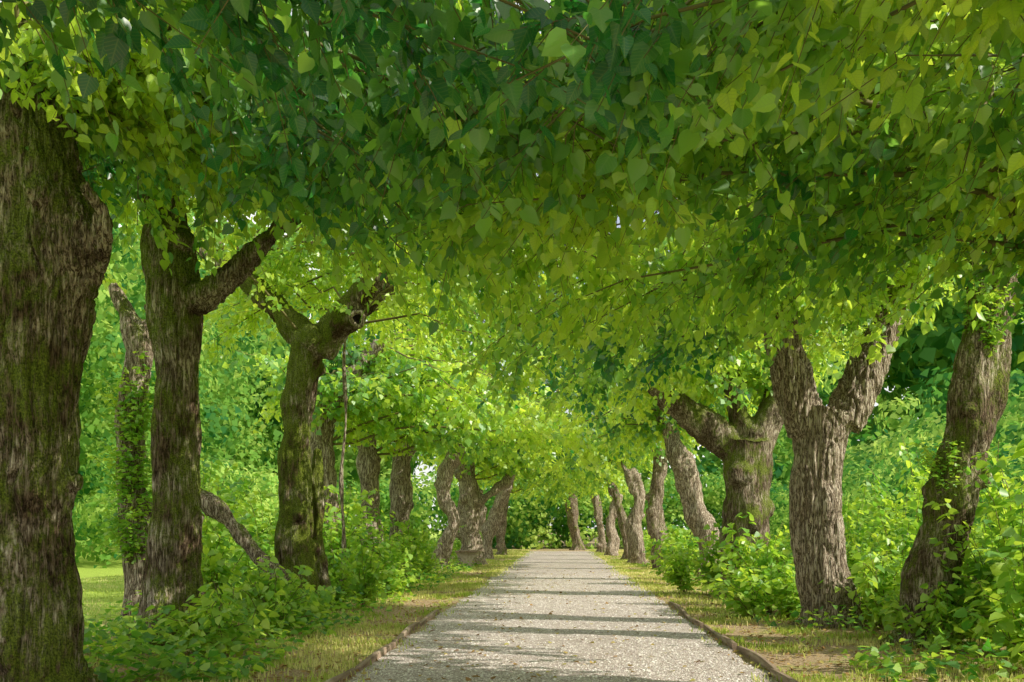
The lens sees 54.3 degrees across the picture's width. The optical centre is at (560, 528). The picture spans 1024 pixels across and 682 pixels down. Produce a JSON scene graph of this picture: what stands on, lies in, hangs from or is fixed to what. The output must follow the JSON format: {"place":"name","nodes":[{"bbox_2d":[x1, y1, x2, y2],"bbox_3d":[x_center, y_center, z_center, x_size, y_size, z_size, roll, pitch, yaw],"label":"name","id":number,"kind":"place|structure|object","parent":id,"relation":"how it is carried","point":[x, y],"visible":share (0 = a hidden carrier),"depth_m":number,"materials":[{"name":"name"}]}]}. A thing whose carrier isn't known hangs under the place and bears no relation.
{"place":"outdoors","nodes":[
{"label":"outdoors","id":0,"kind":"place"},
{"bbox_2d":[0,0,912,530],"label":"sky","id":1,"kind":"structure","parent":0,"point":[428,469],"materials":[{"name":"white"}]},
{"bbox_2d":[74,531,1023,681],"bbox_3d":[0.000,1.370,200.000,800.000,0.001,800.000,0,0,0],"label":"ground","id":2,"kind":"structure","parent":0,"point":[86,570],"depth_m":12.84,"materials":[{"name":"plant"}]},
{"bbox_2d":[108,282,153,617],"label":"dead tree","id":3,"kind":"object","parent":2,"relation":"on","point":[134,332],"visible":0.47,"depth_m":14.13,"materials":[{"name":"brown wood"}]},
{"bbox_2d":[88,420,151,500],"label":"ivy","id":4,"kind":"object","parent":3,"relation":"attached to","point":[121,464],"visible":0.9,"depth_m":14.04,"materials":[{"name":"green plant"}]},
{"bbox_2d":[90,349,156,449],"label":"ivy","id":5,"kind":"object","parent":3,"relation":"attached to","point":[137,417],"visible":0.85,"depth_m":14.05,"materials":[{"name":"green plant"}]},
{"bbox_2d":[96,484,152,564],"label":"ivy","id":6,"kind":"object","parent":3,"relation":"attached to","point":[118,526],"visible":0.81,"depth_m":14.00,"materials":[{"name":"green plant"}]},
{"bbox_2d":[134,550,225,608],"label":"bush","id":7,"kind":"object","parent":2,"relation":"on","point":[136,605],"visible":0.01,"depth_m":13.10,"materials":[{"name":"green plant"}]},
{"bbox_2d":[145,594,259,652],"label":"bush","id":8,"kind":"object","parent":2,"relation":"on","point":[175,614],"visible":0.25,"depth_m":10.55,"materials":[{"name":"green plant"}]},
{"bbox_2d":[149,456,261,558],"bbox_3d":[-8.190,-0.175,23.028,2.337,3.095,2.311,0,0,43],"label":"bush","id":9,"kind":"object","parent":2,"relation":"on","point":[217,467],"visible":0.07,"depth_m":22.82,"materials":[{"name":"green plant"}]},
{"bbox_2d":[201,557,218,592],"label":"bush","id":10,"kind":"object","parent":2,"relation":"on","point":[206,576],"visible":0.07,"depth_m":14.44,"materials":[{"name":"green plant"}]},
{"bbox_2d":[157,580,269,658],"bbox_3d":[-3.569,0.976,10.414,1.062,0.840,0.867,0,0,-6],"label":"bush","id":11,"kind":"object","parent":2,"relation":"on","point":[217,613],"visible":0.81,"depth_m":10.35,"materials":[{"name":"green plant"}]},
{"bbox_2d":[200,468,269,582],"bbox_3d":[-6.447,0.112,18.504,1.820,2.521,1.773,0,0,43],"label":"bush","id":12,"kind":"object","parent":2,"relation":"on","point":[240,494],"visible":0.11,"depth_m":18.60,"materials":[{"name":"green plant"}]},
{"bbox_2d":[201,485,273,603],"bbox_3d":[-5.101,0.380,15.383,1.452,2.085,1.582,0,0,-35],"label":"bush","id":13,"kind":"object","parent":2,"relation":"on","point":[215,547],"visible":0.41,"depth_m":15.11,"materials":[{"name":"green plant"}]},
{"bbox_2d":[224,545,259,587],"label":"bush","id":14,"kind":"object","parent":2,"relation":"on","point":[250,562],"visible":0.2,"depth_m":17.19,"materials":[{"name":"green plant"}]},
{"bbox_2d":[200,487,311,624],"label":"fallen tree","id":15,"kind":"object","parent":2,"relation":"on","point":[215,507],"visible":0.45,"depth_m":14.10,"materials":[{"name":"brown wood"}]},
{"bbox_2d":[246,533,274,585],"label":"bush","id":16,"kind":"object","parent":2,"relation":"on","point":[269,549],"visible":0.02,"depth_m":18.61,"materials":[{"name":"green plant"}]},
{"bbox_2d":[219,565,319,637],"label":"bush","id":17,"kind":"object","parent":2,"relation":"on","point":[248,592],"visible":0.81,"depth_m":12.45,"materials":[{"name":"green plant"}]},
{"bbox_2d":[215,488,330,583],"bbox_3d":[-6.215,0.251,20.967,2.313,2.242,2.432,0,0,30],"label":"bush","id":18,"kind":"object","parent":2,"relation":"on","point":[263,525],"visible":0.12,"depth_m":20.88,"materials":[{"name":"green plant"}]},
{"bbox_2d":[236,550,319,634],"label":"bush","id":19,"kind":"object","parent":2,"relation":"on","point":[294,579],"visible":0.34,"depth_m":12.78,"materials":[{"name":"green plant"}]},
{"bbox_2d":[288,578,345,622],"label":"bush","id":20,"kind":"object","parent":2,"relation":"on","point":[325,595],"visible":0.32,"depth_m":13.81,"materials":[{"name":"green plant"}]},
{"bbox_2d":[324,667,357,681],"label":"edging board","id":21,"kind":"object","parent":2,"relation":"on","point":[343,675],"visible":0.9,"depth_m":8.92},
{"bbox_2d":[338,342,346,606],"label":"sapling","id":22,"kind":"object","parent":2,"relation":"on","point":[341,481],"visible":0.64,"depth_m":17.18,"materials":[{"name":"brown plant"}]},
{"bbox_2d":[325,540,363,609],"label":"bush","id":23,"kind":"object","parent":2,"relation":"on","point":[335,562],"visible":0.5,"depth_m":16.70,"materials":[{"name":"green plant"}]},
{"bbox_2d":[322,483,389,581],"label":"bush","id":24,"kind":"object","parent":2,"relation":"on","point":[336,535],"visible":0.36,"depth_m":18.75,"materials":[{"name":"green plant"}]},
{"bbox_2d":[346,545,371,588],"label":"bush","id":25,"kind":"object","parent":2,"relation":"on","point":[358,546],"visible":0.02,"depth_m":19.73,"materials":[{"name":"green plant"}]},
{"bbox_2d":[109,203,616,606],"bbox_3d":[-3.242,-1.916,16.147,8.381,7.040,6.107,0,0,0],"label":"linden tree","id":26,"kind":"object","parent":2,"relation":"on","point":[298,538],"visible":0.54,"depth_m":15.56,"materials":[{"name":"green plant"}]},
{"bbox_2d":[80,72,650,645],"bbox_3d":[-3.209,-1.923,11.666,8.197,7.030,6.811,0,0,0],"label":"linden tree","id":27,"kind":"object","parent":2,"relation":"on","point":[182,298],"visible":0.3,"depth_m":11.47,"materials":[{"name":"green plant"}]},
{"bbox_2d":[337,493,395,556],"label":"bush","id":28,"kind":"object","parent":2,"relation":"on","point":[377,530],"visible":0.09,"depth_m":22.07,"materials":[{"name":"green plant"}]},
{"bbox_2d":[0,0,736,239],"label":"linden tree","id":29,"kind":"object","parent":2,"relation":"on","point":[266,58],"visible":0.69,"depth_m":4.39,"materials":[{"name":"green plant"}]},
{"bbox_2d":[334,526,402,607],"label":"bush","id":30,"kind":"object","parent":2,"relation":"on","point":[375,576],"visible":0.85,"depth_m":17.15,"materials":[{"name":"green plant"}]},
{"bbox_2d":[355,571,396,597],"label":"bush","id":31,"kind":"object","parent":2,"relation":"on","point":[376,585],"visible":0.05,"depth_m":18.46,"materials":[{"name":"green plant"}]},
{"bbox_2d":[355,641,397,670],"bbox_3d":[-1.931,1.361,10.596,0.073,0.149,2.193,0,0,0],"label":"edging board","id":32,"kind":"object","parent":2,"relation":"on","point":[379,653],"visible":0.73,"depth_m":10.32,"materials":[{"name":"wood"}]},
{"bbox_2d":[354,512,399,547],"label":"bush","id":33,"kind":"object","parent":2,"relation":"on","point":[388,521],"visible":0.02,"depth_m":25.92,"materials":[{"name":"green plant"}]},
{"bbox_2d":[374,537,399,565],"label":"bush","id":34,"kind":"object","parent":2,"relation":"on","point":[375,540],"visible":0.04,"depth_m":24.25,"materials":[{"name":"green plant"}]},
{"bbox_2d":[370,532,421,598],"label":"bush","id":35,"kind":"object","parent":2,"relation":"on","point":[397,562],"visible":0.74,"depth_m":19.49,"materials":[{"name":"green plant"}]},
{"bbox_2d":[378,528,429,585],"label":"bush","id":36,"kind":"object","parent":2,"relation":"on","point":[411,546],"visible":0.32,"depth_m":23.29,"materials":[{"name":"green plant"}]},
{"bbox_2d":[0,0,808,681],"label":"linden tree","id":37,"kind":"object","parent":2,"relation":"on","point":[56,230],"visible":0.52,"depth_m":7.63,"materials":[{"name":"green plant"}]},
{"bbox_2d":[392,622,419,642],"bbox_3d":[-1.982,1.363,12.805,0.068,0.150,2.165,0,0,-1],"label":"edging board","id":38,"kind":"object","parent":2,"relation":"on","point":[406,631],"visible":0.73,"depth_m":12.84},
{"bbox_2d":[216,309,601,561],"bbox_3d":[-3.212,-1.558,21.429,8.285,6.260,6.255,0,0,0],"label":"linden tree","id":39,"kind":"object","parent":2,"relation":"on","point":[375,387],"visible":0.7,"depth_m":20.94,"materials":[{"name":"green plant"}]},
{"bbox_2d":[395,515,431,577],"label":"bush","id":40,"kind":"object","parent":2,"relation":"on","point":[409,531],"visible":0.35,"depth_m":25.64,"materials":[{"name":"green plant"}]},
{"bbox_2d":[416,525,441,574],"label":"bush","id":41,"kind":"object","parent":2,"relation":"on","point":[432,548],"visible":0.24,"depth_m":28.74,"materials":[{"name":"green plant"}]},
{"bbox_2d":[420,609,438,625],"bbox_3d":[-1.978,1.363,15.008,0.075,0.151,2.183,0,0,0],"label":"edging board","id":42,"kind":"object","parent":2,"relation":"on","point":[429,616],"visible":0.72,"depth_m":14.81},
{"bbox_2d":[416,545,443,574],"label":"bush","id":43,"kind":"object","parent":2,"relation":"on","point":[428,561],"visible":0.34,"depth_m":27.87,"materials":[{"name":"green plant"}]},
{"bbox_2d":[452,538,460,558],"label":"bush","id":44,"kind":"object","parent":2,"relation":"on","point":[457,543],"visible":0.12,"depth_m":37.71,"materials":[{"name":"green plant"}]},
{"bbox_2d":[327,354,607,578],"bbox_3d":[-2.952,-1.535,26.979,8.412,6.332,6.494,0,0,0],"label":"linden tree","id":45,"kind":"object","parent":2,"relation":"on","point":[401,494],"visible":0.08,"depth_m":26.85,"materials":[{"name":"green plant"}]},
{"bbox_2d":[455,550,480,567],"bbox_3d":[-3.250,1.090,35.200,0.790,0.620,1.600,0,0,0],"label":"park bench","id":46,"kind":"object","parent":2,"relation":"on","point":[466,556],"visible":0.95,"depth_m":34.54,"materials":[{"name":"stone"}]},
{"bbox_2d":[334,342,612,569],"bbox_3d":[-2.806,-1.537,24.429,8.285,6.302,6.255,0,0,0],"label":"linden tree","id":47,"kind":"object","parent":2,"relation":"on","point":[368,459],"visible":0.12,"depth_m":24.33,"materials":[{"name":"green plant"}]},
{"bbox_2d":[376,436,605,569],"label":"linden tree","id":48,"kind":"object","parent":2,"relation":"on","point":[444,479],"visible":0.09,"depth_m":32.84,"materials":[{"name":"green plant"}]},
{"bbox_2d":[450,476,573,535],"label":"linden tree","id":49,"kind":"object","parent":2,"relation":"on","point":[482,516],"visible":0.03,"depth_m":57.87,"materials":[{"name":"green plant"}]},
{"bbox_2d":[429,456,611,558],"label":"linden tree","id":50,"kind":"object","parent":2,"relation":"on","point":[491,525],"visible":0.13,"depth_m":43.79,"materials":[{"name":"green plant"}]},
{"bbox_2d":[416,438,630,565],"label":"linden tree","id":51,"kind":"object","parent":2,"relation":"on","point":[472,500],"visible":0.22,"depth_m":36.74,"materials":[{"name":"green plant"}]},
{"bbox_2d":[80,574,1004,653],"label":"lawn grass","id":52,"kind":"structure","parent":2,"relation":"on","point":[112,590],"depth_m":21.13,"materials":[{"name":"plant"}]},
{"bbox_2d":[475,468,612,554],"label":"linden tree","id":53,"kind":"object","parent":2,"relation":"on","point":[500,540],"visible":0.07,"depth_m":50.87,"materials":[{"name":"green plant"}]},
{"bbox_2d":[72,202,1023,568],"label":"distant woodland","id":54,"kind":"object","parent":2,"relation":"on","point":[918,374],"visible":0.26,"depth_m":65.69,"materials":[{"name":"green plant"}]},
{"bbox_2d":[509,489,595,549],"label":"linden tree","id":55,"kind":"object","parent":2,"relation":"on","point":[572,512],"visible":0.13,"depth_m":61.71,"materials":[{"name":"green plant"}]},
{"bbox_2d":[82,555,1023,681],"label":"ground cover","id":56,"kind":"object","parent":2,"relation":"on","point":[133,647],"visible":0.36,"depth_m":9.83,"materials":[{"name":"green plant"}]},
{"bbox_2d":[84,566,1023,681],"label":"fallen leaves","id":57,"kind":"object","parent":2,"relation":"on","point":[282,665],"visible":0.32,"depth_m":11.52,"materials":[{"name":"brown plant"}]},
{"bbox_2d":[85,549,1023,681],"bbox_3d":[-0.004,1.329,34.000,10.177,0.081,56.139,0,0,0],"label":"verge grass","id":58,"kind":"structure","parent":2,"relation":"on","point":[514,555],"depth_m":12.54,"materials":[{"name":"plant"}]},
{"bbox_2d":[514,472,622,555],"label":"linden tree","id":59,"kind":"object","parent":2,"relation":"on","point":[612,547],"visible":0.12,"depth_m":48.79,"materials":[{"name":"green plant"}]},
{"bbox_2d":[517,471,623,552],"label":"linden tree","id":60,"kind":"object","parent":2,"relation":"on","point":[598,517],"visible":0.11,"depth_m":55.83,"materials":[{"name":"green plant"}]},
{"bbox_2d":[509,453,648,563],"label":"linden tree","id":61,"kind":"object","parent":2,"relation":"on","point":[633,524],"visible":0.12,"depth_m":38.29,"materials":[{"name":"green plant"}]},
{"bbox_2d":[163,0,1023,277],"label":"linden tree","id":62,"kind":"object","parent":2,"relation":"on","point":[822,59],"visible":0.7,"depth_m":4.30,"materials":[{"name":"green plant"}]},
{"bbox_2d":[525,405,714,559],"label":"linden tree","id":63,"kind":"object","parent":2,"relation":"on","point":[621,515],"visible":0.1,"depth_m":42.83,"materials":[{"name":"green plant"}]},
{"bbox_2d":[517,387,753,568],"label":"linden tree","id":64,"kind":"object","parent":2,"relation":"on","point":[655,518],"visible":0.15,"depth_m":32.78,"materials":[{"name":"green plant"}]},
{"bbox_2d":[643,530,649,548],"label":"bush","id":65,"kind":"object","parent":2,"relation":"on","point":[646,531],"visible":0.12,"depth_m":45.70,"materials":[{"name":"green plant"}]},
{"bbox_2d":[643,538,650,559],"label":"bush","id":66,"kind":"object","parent":2,"relation":"on","point":[645,545],"visible":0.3,"depth_m":43.54,"materials":[{"name":"green plant"}]},
{"bbox_2d":[645,537,651,558],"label":"bush","id":67,"kind":"object","parent":2,"relation":"on","point":[649,547],"visible":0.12,"depth_m":41.45,"materials":[{"name":"green plant"}]},
{"bbox_2d":[291,0,1023,383],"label":"linden tree","id":68,"kind":"object","parent":2,"relation":"on","point":[841,238],"visible":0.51,"depth_m":6.70,"materials":[{"name":"green plant"}]},
{"bbox_2d":[645,522,690,583],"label":"bush","id":69,"kind":"object","parent":2,"relation":"on","point":[682,531],"visible":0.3,"depth_m":24.00,"materials":[{"name":"green plant"}]},
{"bbox_2d":[518,347,823,579],"bbox_3d":[2.689,-2.082,26.019,7.858,7.402,6.532,0,0,0],"label":"linden tree","id":70,"kind":"object","parent":2,"relation":"on","point":[698,516],"visible":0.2,"depth_m":25.82,"materials":[{"name":"green plant"}]},
{"bbox_2d":[646,536,705,591],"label":"bush","id":71,"kind":"object","parent":2,"relation":"on","point":[677,573],"visible":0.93,"depth_m":20.89,"materials":[{"name":"green plant"}]},
{"bbox_2d":[669,601,684,614],"bbox_3d":[1.976,1.363,16.863,0.068,0.150,2.310,0,0,1],"label":"edging board","id":72,"kind":"object","parent":2,"relation":"on","point":[678,607],"visible":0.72,"depth_m":16.61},
{"bbox_2d":[492,310,865,596],"bbox_3d":[2.628,-1.872,20.095,7.924,6.880,6.575,0,0,0],"label":"linden tree","id":73,"kind":"object","parent":2,"relation":"on","point":[741,443],"visible":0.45,"depth_m":19.69,"materials":[{"name":"green plant"}]},
{"bbox_2d":[682,532,698,557],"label":"bush","id":74,"kind":"object","parent":2,"relation":"on","point":[696,546],"visible":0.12,"depth_m":32.59,"materials":[{"name":"green plant"}]},
{"bbox_2d":[683,611,703,628],"bbox_3d":[1.931,1.363,14.596,0.070,0.151,2.167,0,0,1],"label":"edging board","id":75,"kind":"object","parent":2,"relation":"on","point":[688,617],"visible":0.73,"depth_m":14.23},
{"bbox_2d":[687,523,724,591],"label":"bush","id":76,"kind":"object","parent":2,"relation":"on","point":[711,575],"visible":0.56,"depth_m":20.38,"materials":[{"name":"green plant"}]},
{"bbox_2d":[703,625,736,649],"bbox_3d":[1.967,1.363,12.337,0.076,0.151,2.293,0,0,0],"label":"edging board","id":77,"kind":"object","parent":2,"relation":"on","point":[731,644],"visible":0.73,"depth_m":11.96,"materials":[{"name":"wood"}]},
{"bbox_2d":[475,239,968,628],"bbox_3d":[2.808,-1.692,14.258,8.207,6.529,6.439,0,0,0],"label":"linden tree","id":78,"kind":"object","parent":2,"relation":"on","point":[818,431],"visible":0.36,"depth_m":13.82,"materials":[{"name":"green plant"}]},
{"bbox_2d":[451,153,1023,648],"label":"linden tree","id":79,"kind":"object","parent":2,"relation":"on","point":[977,395],"visible":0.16,"depth_m":11.56,"materials":[{"name":"green plant"}]},
{"bbox_2d":[911,440,988,495],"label":"ivy","id":80,"kind":"object","parent":79,"relation":"attached to","point":[928,457],"visible":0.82,"depth_m":11.55,"materials":[{"name":"green plant"}]},
{"bbox_2d":[954,265,1023,356],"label":"ivy","id":81,"kind":"object","parent":79,"relation":"attached to","point":[988,296],"visible":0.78,"depth_m":11.51,"materials":[{"name":"green plant"}]},
{"bbox_2d":[706,512,768,605],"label":"bush","id":82,"kind":"object","parent":2,"relation":"on","point":[727,555],"visible":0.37,"depth_m":17.45,"materials":[{"name":"green plant"}]},
{"bbox_2d":[699,563,782,617],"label":"bush","id":83,"kind":"object","parent":2,"relation":"on","point":[746,603],"visible":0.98,"depth_m":15.14,"materials":[{"name":"green plant"}]},
{"bbox_2d":[736,646,779,671],"bbox_3d":[2.014,1.359,10.215,0.068,0.144,1.891,0,0,0],"label":"edging board","id":84,"kind":"object","parent":2,"relation":"on","point":[761,660],"visible":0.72,"depth_m":10.12,"materials":[{"name":"wood"}]},
{"bbox_2d":[728,525,797,613],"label":"bush","id":85,"kind":"object","parent":2,"relation":"on","point":[766,558],"visible":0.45,"depth_m":15.90,"materials":[{"name":"green plant"}]},
{"bbox_2d":[744,529,792,576],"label":"bush","id":86,"kind":"object","parent":2,"relation":"on","point":[787,552],"visible":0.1,"depth_m":18.82,"materials":[{"name":"green plant"}]},
{"bbox_2d":[758,559,800,617],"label":"bush","id":87,"kind":"object","parent":2,"relation":"on","point":[787,586],"visible":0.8,"depth_m":15.08,"materials":[{"name":"green plant"}]},
{"bbox_2d":[770,669,797,681],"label":"edging board","id":88,"kind":"object","parent":2,"relation":"on","point":[779,674],"visible":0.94,"depth_m":8.81,"materials":[{"name":"wood"}]},
{"bbox_2d":[782,553,799,614],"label":"bush","id":89,"kind":"object","parent":2,"relation":"on","point":[792,558],"visible":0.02,"depth_m":15.93,"materials":[{"name":"green plant"}]},
{"bbox_2d":[845,542,862,599],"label":"bush","id":90,"kind":"object","parent":2,"relation":"on","point":[851,562],"visible":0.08,"depth_m":16.41,"materials":[{"name":"green plant"}]},
{"bbox_2d":[818,550,903,629],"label":"bush","id":91,"kind":"object","parent":2,"relation":"on","point":[881,582],"visible":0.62,"depth_m":13.40,"materials":[{"name":"green plant"}]},
{"bbox_2d":[842,481,883,583],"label":"bush","id":92,"kind":"object","parent":2,"relation":"on","point":[856,534],"visible":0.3,"depth_m":18.84,"materials":[{"name":"green plant"}]},
{"bbox_2d":[845,538,894,611],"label":"bush","id":93,"kind":"object","parent":2,"relation":"on","point":[860,564],"visible":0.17,"depth_m":14.96,"materials":[{"name":"green plant"}]},
{"bbox_2d":[856,556,906,623],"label":"bush","id":94,"kind":"object","parent":2,"relation":"on","point":[890,575],"visible":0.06,"depth_m":14.16,"materials":[{"name":"green plant"}]},
{"bbox_2d":[868,561,903,622],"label":"bush","id":95,"kind":"object","parent":2,"relation":"on","point":[896,591],"visible":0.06,"depth_m":12.71,"materials":[{"name":"green plant"}]},
{"bbox_2d":[850,472,928,577],"bbox_3d":[5.465,0.246,15.991,1.421,2.252,1.440,0,0,1],"label":"bush","id":96,"kind":"object","parent":2,"relation":"on","point":[901,543],"visible":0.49,"depth_m":15.94,"materials":[{"name":"green plant"}]},
{"bbox_2d":[865,436,941,556],"bbox_3d":[6.564,-0.133,18.018,2.080,3.009,1.877,0,0,-31],"label":"bush","id":97,"kind":"object","parent":2,"relation":"on","point":[912,464],"visible":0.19,"depth_m":18.07,"materials":[{"name":"green plant"}]},
{"bbox_2d":[861,595,969,637],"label":"bush","id":98,"kind":"object","parent":2,"relation":"on","point":[893,616],"visible":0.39,"depth_m":11.68,"materials":[{"name":"green plant"}]},
{"bbox_2d":[885,581,986,649],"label":"bush","id":99,"kind":"object","parent":2,"relation":"on","point":[943,608],"visible":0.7,"depth_m":11.17,"materials":[{"name":"green plant"}]},
{"bbox_2d":[894,537,997,601],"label":"bush","id":100,"kind":"object","parent":2,"relation":"on","point":[898,577],"depth_m":13.42,"materials":[{"name":"green plant"}]},
{"bbox_2d":[901,544,995,646],"bbox_3d":[4.692,0.793,11.583,1.264,1.227,1.222,0,0,27],"label":"bush","id":101,"kind":"object","parent":2,"relation":"on","point":[952,555],"visible":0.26,"depth_m":11.37,"materials":[{"name":"green plant"}]},
{"bbox_2d":[924,494,1023,638],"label":"bush","id":102,"kind":"object","parent":2,"relation":"on","point":[967,564],"visible":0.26,"depth_m":11.41,"materials":[{"name":"green plant"}]},
{"bbox_2d":[962,522,1001,641],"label":"bush","id":103,"kind":"object","parent":2,"relation":"on","point":[975,550],"visible":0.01,"depth_m":12.23,"materials":[{"name":"green plant"}]},
{"bbox_2d":[947,439,1023,612],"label":"bush","id":104,"kind":"object","parent":2,"relation":"on","point":[1006,491],"visible":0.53,"depth_m":10.83,"materials":[{"name":"green plant"}]},
{"bbox_2d":[949,536,1023,673],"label":"bush","id":105,"kind":"object","parent":2,"relation":"on","point":[1005,574],"visible":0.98,"depth_m":9.25,"materials":[{"name":"green plant"}]},
{"bbox_2d":[965,523,1023,652],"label":"bush","id":106,"kind":"object","parent":2,"relation":"on","point":[1009,531],"visible":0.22,"depth_m":10.44,"materials":[{"name":"green plant"}]},
{"bbox_2d":[970,464,1023,551],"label":"bush","id":107,"kind":"object","parent":2,"relation":"on","point":[977,530],"visible":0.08,"depth_m":16.07,"materials":[{"name":"green plant"}]},
{"bbox_2d":[347,551,777,681],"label":"path","id":108,"kind":"structure","parent":0,"point":[585,562],"depth_m":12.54,"materials":[{"name":"gravel"}]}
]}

